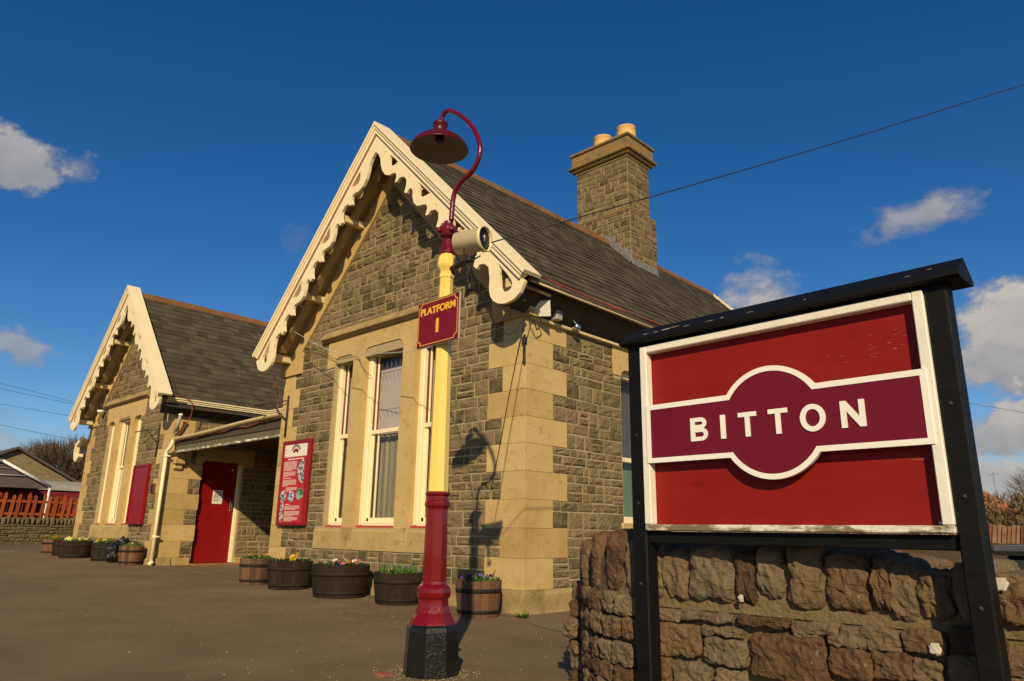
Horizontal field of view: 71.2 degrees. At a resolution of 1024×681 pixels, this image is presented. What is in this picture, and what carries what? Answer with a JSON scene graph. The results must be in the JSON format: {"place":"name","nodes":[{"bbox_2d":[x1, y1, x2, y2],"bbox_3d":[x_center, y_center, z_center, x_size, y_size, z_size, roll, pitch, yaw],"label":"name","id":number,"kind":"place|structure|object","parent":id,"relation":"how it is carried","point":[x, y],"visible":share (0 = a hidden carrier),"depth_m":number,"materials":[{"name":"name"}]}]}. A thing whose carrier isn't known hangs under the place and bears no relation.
{"place":"outdoors","nodes":[
{"label":"outdoors","id":0,"kind":"place"},
{"bbox_2d":[0,550,574,680],"bbox_3d":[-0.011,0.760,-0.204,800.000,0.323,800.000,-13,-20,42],"label":"ground","id":1,"kind":"structure","parent":0,"point":[59,638],"depth_m":5.95,"materials":[{"name":"grey asphalt"}]},
{"bbox_2d":[0,549,41,550],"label":"kerb","id":2,"kind":"structure","parent":1,"relation":"on","point":[20,549],"depth_m":19.51,"materials":[{"name":"grey concrete"}]},
{"bbox_2d":[0,459,51,517],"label":"platform canopy","id":3,"kind":"object","parent":1,"relation":"on","point":[11,475],"visible":0.8,"depth_m":25.39,"materials":[{"name":"white wood"}]},
{"bbox_2d":[0,516,75,544],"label":"boundary wall","id":4,"kind":"structure","parent":1,"relation":"on","point":[25,531],"depth_m":23.67,"materials":[{"name":"beige stone"}]},
{"bbox_2d":[0,492,78,518],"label":"picket fence","id":5,"kind":"object","parent":1,"relation":"on","point":[53,504],"visible":0.31,"depth_m":24.62,"materials":[{"name":"brown wood"}]},
{"bbox_2d":[0,446,78,481],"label":"stone shed","id":6,"kind":"structure","parent":1,"relation":"on","point":[28,462],"depth_m":34.66,"materials":[{"name":"beige stone"}]},
{"bbox_2d":[0,480,80,518],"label":"railway carriage","id":7,"kind":"object","parent":1,"relation":"on","point":[62,489],"visible":0.14,"depth_m":27.38,"materials":[{"name":"red metal"}]},
{"bbox_2d":[0,493,19,505],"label":"window","id":8,"kind":"structure","parent":7,"relation":"in","point":[11,495],"depth_m":26.56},
{"bbox_2d":[37,495,56,505],"bbox_3d":[-17.806,6.139,27.359,0.025,0.420,0.620,-13,-20,42],"label":"window","id":9,"kind":"structure","parent":7,"relation":"in","point":[40,497],"depth_m":27.21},
{"bbox_2d":[41,539,55,553],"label":"planter tub","id":10,"kind":"object","parent":1,"relation":"on","point":[46,546],"visible":0.53,"depth_m":17.65,"materials":[{"name":"wood"}]},
{"bbox_2d":[44,535,61,538],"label":"flowering plants","id":11,"kind":"object","parent":10,"relation":"on","point":[54,536],"visible":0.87,"depth_m":17.85,"materials":[{"name":"yellow plant"}]},
{"bbox_2d":[18,431,88,481],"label":"bare tree","id":12,"kind":"object","parent":1,"relation":"on","point":[53,455],"visible":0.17,"depth_m":48.31,"materials":[{"name":"brown plant"}]},
{"bbox_2d":[52,540,58,555],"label":"planter tub","id":13,"kind":"object","parent":1,"relation":"on","point":[55,543],"visible":0.34,"depth_m":17.04,"materials":[{"name":"brown wood"}]},
{"bbox_2d":[58,540,92,557],"bbox_3d":[-10.018,4.783,16.386,0.687,0.382,0.689,-6,-16,23],"label":"planter tub","id":14,"kind":"object","parent":1,"relation":"on","point":[74,549],"visible":0.94,"depth_m":16.13,"materials":[{"name":"brown wood"}]},
{"bbox_2d":[61,536,90,540],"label":"flowering plants","id":15,"kind":"object","parent":14,"relation":"on","point":[69,538],"visible":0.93,"depth_m":16.42,"materials":[{"name":"yellow plant"}]},
{"bbox_2d":[91,542,111,560],"bbox_3d":[-8.824,4.556,15.419,0.471,0.383,0.470,-7,-17,28],"label":"planter tub","id":16,"kind":"object","parent":1,"relation":"on","point":[97,551],"visible":0.55,"depth_m":15.22,"materials":[{"name":"brown wood"}]},
{"bbox_2d":[94,538,113,542],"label":"flowering plants","id":17,"kind":"object","parent":16,"relation":"on","point":[105,541],"visible":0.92,"depth_m":15.44,"materials":[{"name":"green plant"}]},
{"bbox_2d":[103,536,129,562],"bbox_3d":[-8.301,4.404,15.008,0.458,0.608,0.598,9,-17,-28],"label":"bin bag","id":18,"kind":"object","parent":1,"relation":"on","point":[111,553],"visible":0.73,"depth_m":14.84,"materials":[{"name":"plastic"}]},
{"bbox_2d":[118,545,144,564],"bbox_3d":[-7.640,4.303,14.328,0.460,0.372,0.460,6,-16,-18],"label":"planter tub","id":19,"kind":"object","parent":1,"relation":"on","point":[130,555],"visible":0.99,"depth_m":14.16,"materials":[{"name":"wood"}]},
{"bbox_2d":[121,542,140,545],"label":"flowering plants","id":20,"kind":"object","parent":19,"relation":"on","point":[126,544],"visible":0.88,"depth_m":14.32,"materials":[{"name":"green plant"}]},
{"bbox_2d":[239,557,272,584],"bbox_3d":[-3.799,3.415,10.605,0.481,0.372,0.481,-2,-15,12],"label":"planter tub","id":21,"kind":"object","parent":1,"relation":"on","point":[252,571],"visible":0.81,"depth_m":10.42,"materials":[{"name":"wood"}]},
{"bbox_2d":[242,552,272,557],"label":"flowering plants","id":22,"kind":"object","parent":21,"relation":"on","point":[259,556],"visible":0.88,"depth_m":10.63,"materials":[{"name":"green plant"}]},
{"bbox_2d":[267,560,312,589],"bbox_3d":[-3.109,3.267,9.982,0.616,0.373,0.616,1,-15,0],"label":"planter tub","id":23,"kind":"object","parent":1,"relation":"on","point":[291,575],"visible":0.94,"depth_m":9.74,"materials":[{"name":"brown wood"}]},
{"bbox_2d":[271,554,310,561],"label":"flowering plants","id":24,"kind":"object","parent":23,"relation":"on","point":[291,558],"visible":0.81,"depth_m":9.96,"materials":[{"name":"green plant"}]},
{"bbox_2d":[33,593,554,680],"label":"loose grit","id":25,"kind":"object","parent":1,"relation":"on","point":[336,658],"visible":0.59,"depth_m":4.61,"materials":[{"name":"gravel"}]},
{"bbox_2d":[86,557,517,615],"bbox_3d":[-5.261,3.998,12.241,14.700,0.140,0.270,-13,-20,42],"label":"grit drift","id":26,"kind":"object","parent":1,"relation":"on","point":[455,607],"visible":0.27,"depth_m":11.82,"materials":[{"name":"beige sand"}]},
{"bbox_2d":[311,563,369,598],"bbox_3d":[-2.179,3.039,9.061,0.730,0.388,0.727,-2,-15,11],"label":"planter tub","id":27,"kind":"object","parent":1,"relation":"on","point":[339,582],"visible":0.96,"depth_m":8.77,"materials":[{"name":"brown wood"}]},
{"bbox_2d":[315,557,364,565],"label":"flowering plants","id":28,"kind":"object","parent":27,"relation":"on","point":[356,561],"visible":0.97,"depth_m":9.05,"materials":[{"name":"green plant"}]},
{"bbox_2d":[373,671,394,676],"bbox_3d":[-0.787,2.049,4.382,0.141,0.025,0.107,-13,-20,42],"label":"brick","id":29,"kind":"object","parent":1,"relation":"on","point":[383,673],"visible":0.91,"depth_m":4.36,"materials":[{"name":"red brick"}]},
{"bbox_2d":[373,571,422,605],"bbox_3d":[-1.332,2.902,8.397,0.594,0.353,0.594,7,-16,-22],"label":"planter tub","id":30,"kind":"object","parent":1,"relation":"on","point":[397,589],"visible":0.82,"depth_m":8.16,"materials":[{"name":"brown wood"}]},
{"bbox_2d":[379,562,420,573],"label":"flowering plants","id":31,"kind":"object","parent":30,"relation":"on","point":[400,569],"visible":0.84,"depth_m":8.40,"materials":[{"name":"green plant"}]},
{"bbox_2d":[403,108,482,679],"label":"lamp post","id":32,"kind":"object","parent":1,"relation":"on","point":[431,647],"visible":0.97,"depth_m":4.66,"materials":[{"name":"red metal"}]},
{"bbox_2d":[295,285,453,353],"bbox_3d":[-1.496,-0.257,8.450,1.030,1.198,6.710,8,-17,-25],"label":"wall cable","id":33,"kind":"object","parent":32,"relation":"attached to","point":[372,353],"depth_m":9.47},
{"bbox_2d":[417,291,460,349],"bbox_3d":[-0.501,-0.133,4.957,0.447,0.336,0.048,-13,-21,43],"label":"platform sign","id":34,"kind":"object","parent":32,"relation":"attached to","point":[438,320],"visible":1,"depth_m":4.93,"materials":[{"name":"red metal"}]},
{"bbox_2d":[449,226,492,290],"bbox_3d":[-0.352,-0.542,4.982,0.429,0.451,0.191,-9,-18,34],"label":"loudspeaker","id":35,"kind":"object","parent":32,"relation":"attached to","point":[473,241],"visible":0.98,"depth_m":4.91,"materials":[{"name":"beige metal"}]},
{"bbox_2d":[491,84,1023,242],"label":"overhead wire","id":36,"kind":"object","parent":35,"relation":"attached to","point":[741,170],"visible":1,"depth_m":5.67,"materials":[{"name":"black metal"}]},
{"bbox_2d":[68,121,844,614],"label":"station building","id":37,"kind":"structure","parent":1,"relation":"on","point":[366,277],"depth_m":10.59,"materials":[{"name":"beige stone"}]},
{"bbox_2d":[97,403,104,413],"bbox_3d":[-10.300,1.704,17.934,0.180,0.260,0.180,-13,-20,42],"label":"dome light","id":38,"kind":"object","parent":37,"relation":"attached to","point":[101,411],"visible":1,"depth_m":17.91,"materials":[{"name":"white plastic"}]},
{"bbox_2d":[95,424,114,524],"bbox_3d":[-9.667,3.185,17.330,0.660,2.615,0.300,-13,-20,42],"label":"window","id":39,"kind":"structure","parent":37,"relation":"in","point":[114,424],"depth_m":17.34,"materials":[{"name":"beige paint"}]},
{"bbox_2d":[105,419,130,524],"bbox_3d":[-9.052,3.026,16.770,1.013,2.650,0.300,-13,-20,42],"label":"window","id":40,"kind":"structure","parent":37,"relation":"in","point":[111,521],"depth_m":16.87,"materials":[{"name":"beige paint"}]},
{"bbox_2d":[121,417,141,524],"bbox_3d":[-8.433,2.900,16.198,0.669,2.615,0.300,-13,-20,42],"label":"window","id":41,"kind":"structure","parent":37,"relation":"in","point":[140,421],"depth_m":16.29,"materials":[{"name":"beige paint"}]},
{"bbox_2d":[125,464,151,523],"bbox_3d":[-8.018,3.295,15.340,0.820,1.250,0.082,-13,-20,42],"label":"red board","id":42,"kind":"object","parent":37,"relation":"attached to","point":[137,500],"visible":1,"depth_m":15.28,"materials":[{"name":"red wood"}]},
{"bbox_2d":[135,424,160,456],"bbox_3d":[-7.864,2.155,15.348,0.692,0.680,0.030,-4,-16,19],"label":"iron bracket","id":43,"kind":"object","parent":37,"relation":"attached to","point":[153,438],"visible":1,"depth_m":15.28,"materials":[{"name":"black metal"}]},
{"bbox_2d":[150,483,155,492],"bbox_3d":[-7.495,3.080,14.914,0.180,0.190,0.044,-13,-20,42],"label":"wall plaque","id":44,"kind":"object","parent":37,"relation":"attached to","point":[152,487],"depth_m":14.88,"materials":[{"name":"metal"}]},
{"bbox_2d":[174,413,182,431],"bbox_3d":[-6.941,1.713,14.876,0.185,0.383,0.098,-8,-18,31],"label":"security light","id":45,"kind":"object","parent":37,"relation":"attached to","point":[180,415],"visible":1,"depth_m":14.84,"materials":[{"name":"white plastic"}]},
{"bbox_2d":[190,461,240,562],"bbox_3d":[-6.384,3.686,15.384,0.124,2.095,0.938,-13,-20,42],"label":"door","id":46,"kind":"structure","parent":37,"relation":"in","point":[215,518],"depth_m":15.40,"materials":[{"name":"red paint"}]},
{"bbox_2d":[166,375,277,441],"bbox_3d":[-5.499,1.277,13.421,4.201,0.936,0.602,-13,-20,42],"label":"red cable","id":47,"kind":"object","parent":37,"relation":"on","point":[228,429],"visible":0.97,"depth_m":13.42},
{"bbox_2d":[254,396,289,436],"bbox_3d":[-3.999,1.262,11.803,0.692,0.680,0.030,-4,-16,19],"label":"iron bracket","id":48,"kind":"object","parent":37,"relation":"attached to","point":[287,400],"visible":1,"depth_m":11.74,"materials":[{"name":"black metal"}]},
{"bbox_2d":[275,438,313,525],"bbox_3d":[-3.376,2.200,11.095,0.816,1.310,0.070,-13,-20,42],"label":"information board","id":49,"kind":"object","parent":37,"relation":"attached to","point":[294,486],"visible":1,"depth_m":11.04,"materials":[{"name":"red plastic"}]},
{"bbox_2d":[304,348,370,375],"bbox_3d":[-2.772,0.313,11.053,1.876,0.727,0.106,-12,-20,39],"label":"wall cable","id":50,"kind":"object","parent":37,"relation":"attached to","point":[339,359],"depth_m":10.86,"materials":[{"name":"rubber"}]},
{"bbox_2d":[325,365,352,526],"bbox_3d":[-2.434,1.466,10.708,0.730,2.715,0.300,-13,-20,42],"label":"window","id":51,"kind":"structure","parent":37,"relation":"in","point":[345,380],"depth_m":10.76,"materials":[{"name":"beige paint"}]},
{"bbox_2d":[356,356,402,527],"bbox_3d":[-1.718,1.284,10.057,1.140,2.750,0.300,-13,-20,42],"label":"window","id":52,"kind":"structure","parent":37,"relation":"in","point":[377,501],"depth_m":10.18,"materials":[{"name":"beige paint"}]},
{"bbox_2d":[410,346,435,527],"bbox_3d":[-0.999,1.134,9.392,0.740,2.715,0.300,-13,-20,42],"label":"window","id":53,"kind":"structure","parent":37,"relation":"in","point":[428,354],"depth_m":9.45,"materials":[{"name":"beige paint"}]},
{"bbox_2d":[470,264,533,334],"bbox_3d":[-0.054,-0.395,6.660,0.094,0.800,3.450,-2,-15,10],"label":"wall cable","id":54,"kind":"object","parent":37,"relation":"attached to","point":[486,307],"depth_m":5.69,"materials":[{"name":"rubber"}]},
{"bbox_2d":[490,324,523,489],"bbox_3d":[-0.051,0.763,8.257,0.027,1.883,0.535,14,-20,-40],"label":"wall cable","id":55,"kind":"object","parent":37,"relation":"attached to","point":[507,405],"depth_m":8.27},
{"bbox_2d":[522,334,526,364],"bbox_3d":[0.142,0.106,8.262,0.060,0.362,0.040,-13,-20,42],"label":"iron spike","id":56,"kind":"object","parent":37,"relation":"attached to","point":[524,340],"visible":1,"depth_m":8.26,"materials":[{"name":"black metal"}]},
{"bbox_2d":[529,314,541,329],"bbox_3d":[0.280,-0.244,8.345,0.180,0.243,0.067,9,-17,-27],"label":"wall cable","id":57,"kind":"object","parent":37,"relation":"attached to","point":[534,323],"depth_m":8.34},
{"bbox_2d":[535,300,550,316],"bbox_3d":[0.348,-0.390,8.429,0.223,0.231,0.180,-1,-15,8],"label":"floodlight","id":58,"kind":"object","parent":37,"relation":"attached to","point":[543,308],"visible":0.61,"depth_m":8.37,"materials":[{"name":"white plastic"}]},
{"bbox_2d":[550,310,561,321],"bbox_3d":[0.527,-0.294,8.662,0.140,0.120,0.110,-13,-20,42],"label":"junction box","id":59,"kind":"object","parent":37,"relation":"attached to","point":[556,316],"visible":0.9,"depth_m":8.61,"materials":[{"name":"grey plastic"}]},
{"bbox_2d":[572,320,580,330],"bbox_3d":[0.800,-0.200,8.881,0.115,0.171,0.110,-13,-20,42],"label":"eaves lamp","id":60,"kind":"object","parent":37,"relation":"hanging from","point":[576,326],"visible":1,"depth_m":8.83,"materials":[{"name":"silver metal"}]},
{"bbox_2d":[527,274,661,325],"bbox_3d":[2.876,0.040,10.718,0.096,0.093,8.045,-13,-20,41],"label":"gutter","id":61,"kind":"object","parent":37,"relation":"on","point":[596,299],"visible":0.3,"depth_m":8.79,"materials":[{"name":"black metal"}]},
{"bbox_2d":[529,275,659,325],"bbox_3d":[2.896,0.056,10.737,0.102,0.106,8.045,-13,-20,41],"label":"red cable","id":62,"kind":"object","parent":37,"relation":"attached to","point":[610,306],"visible":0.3,"depth_m":9.18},
{"bbox_2d":[620,372,632,522],"bbox_3d":[1.630,1.474,9.817,0.200,2.195,1.350,-13,-20,42],"label":"window","id":63,"kind":"structure","parent":37,"relation":"in","point":[624,380],"depth_m":9.84,"materials":[{"name":"beige paint"}]},
{"bbox_2d":[455,578,501,617],"bbox_3d":[-0.348,2.661,7.399,0.481,0.358,0.481,13,-19,-38],"label":"planter tub","id":64,"kind":"object","parent":1,"relation":"on","point":[478,599],"visible":0.98,"depth_m":7.21,"materials":[{"name":"wood"}]},
{"bbox_2d":[460,569,499,580],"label":"flowering plants","id":65,"kind":"object","parent":64,"relation":"on","point":[480,575],"visible":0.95,"depth_m":7.42,"materials":[{"name":"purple plant"}]},
{"bbox_2d":[514,612,528,617],"bbox_3d":[0.115,2.787,7.277,0.190,0.073,0.150,-13,-20,42],"label":"weed","id":66,"kind":"object","parent":1,"relation":"on","point":[522,615],"visible":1,"depth_m":7.27,"materials":[{"name":"green plant"}]},
{"bbox_2d":[526,615,563,630],"bbox_3d":[0.404,2.729,6.901,0.463,0.011,1.249,4,-15,-13],"label":"grit drift","id":67,"kind":"object","parent":1,"relation":"on","point":[550,622],"visible":0.59,"depth_m":6.96,"materials":[{"name":"beige sand"}]},
{"bbox_2d":[562,529,1023,680],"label":"stone wall","id":68,"kind":"structure","parent":1,"relation":"on","point":[749,613],"depth_m":2.92,"materials":[{"name":"brown stone"}]},
{"bbox_2d":[619,258,1011,680],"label":"station sign","id":69,"kind":"object","parent":1,"relation":"on","point":[826,415],"visible":1,"depth_m":2.86,"materials":[{"name":"red wood"}]},
{"bbox_2d":[847,524,1023,565],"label":"fence","id":70,"kind":"object","parent":1,"relation":"on","point":[1008,535],"visible":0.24,"depth_m":9.70,"materials":[{"name":"wood"}]},
{"bbox_2d":[983,490,1023,544],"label":"scrub bush","id":71,"kind":"object","parent":1,"relation":"on","point":[994,518],"visible":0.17,"depth_m":16.33,"materials":[{"name":"brown plant"}]},
{"bbox_2d":[983,474,1023,544],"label":"bush","id":72,"kind":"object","parent":1,"relation":"on","point":[991,495],"depth_m":28.02,"materials":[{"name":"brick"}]},
{"bbox_2d":[1002,465,1023,507],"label":"bare tree","id":73,"kind":"object","parent":1,"relation":"on","point":[1017,481],"visible":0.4,"depth_m":31.97,"materials":[{"name":"brown plant"}]},
{"bbox_2d":[0,0,1023,507],"label":"sky","id":74,"kind":"structure","parent":0,"point":[195,152],"materials":[{"name":"blue"}]},
{"bbox_2d":[991,545,1023,568],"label":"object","id":75,"kind":"object","parent":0,"point":[1015,553],"visible":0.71,"depth_m":3.96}
]}

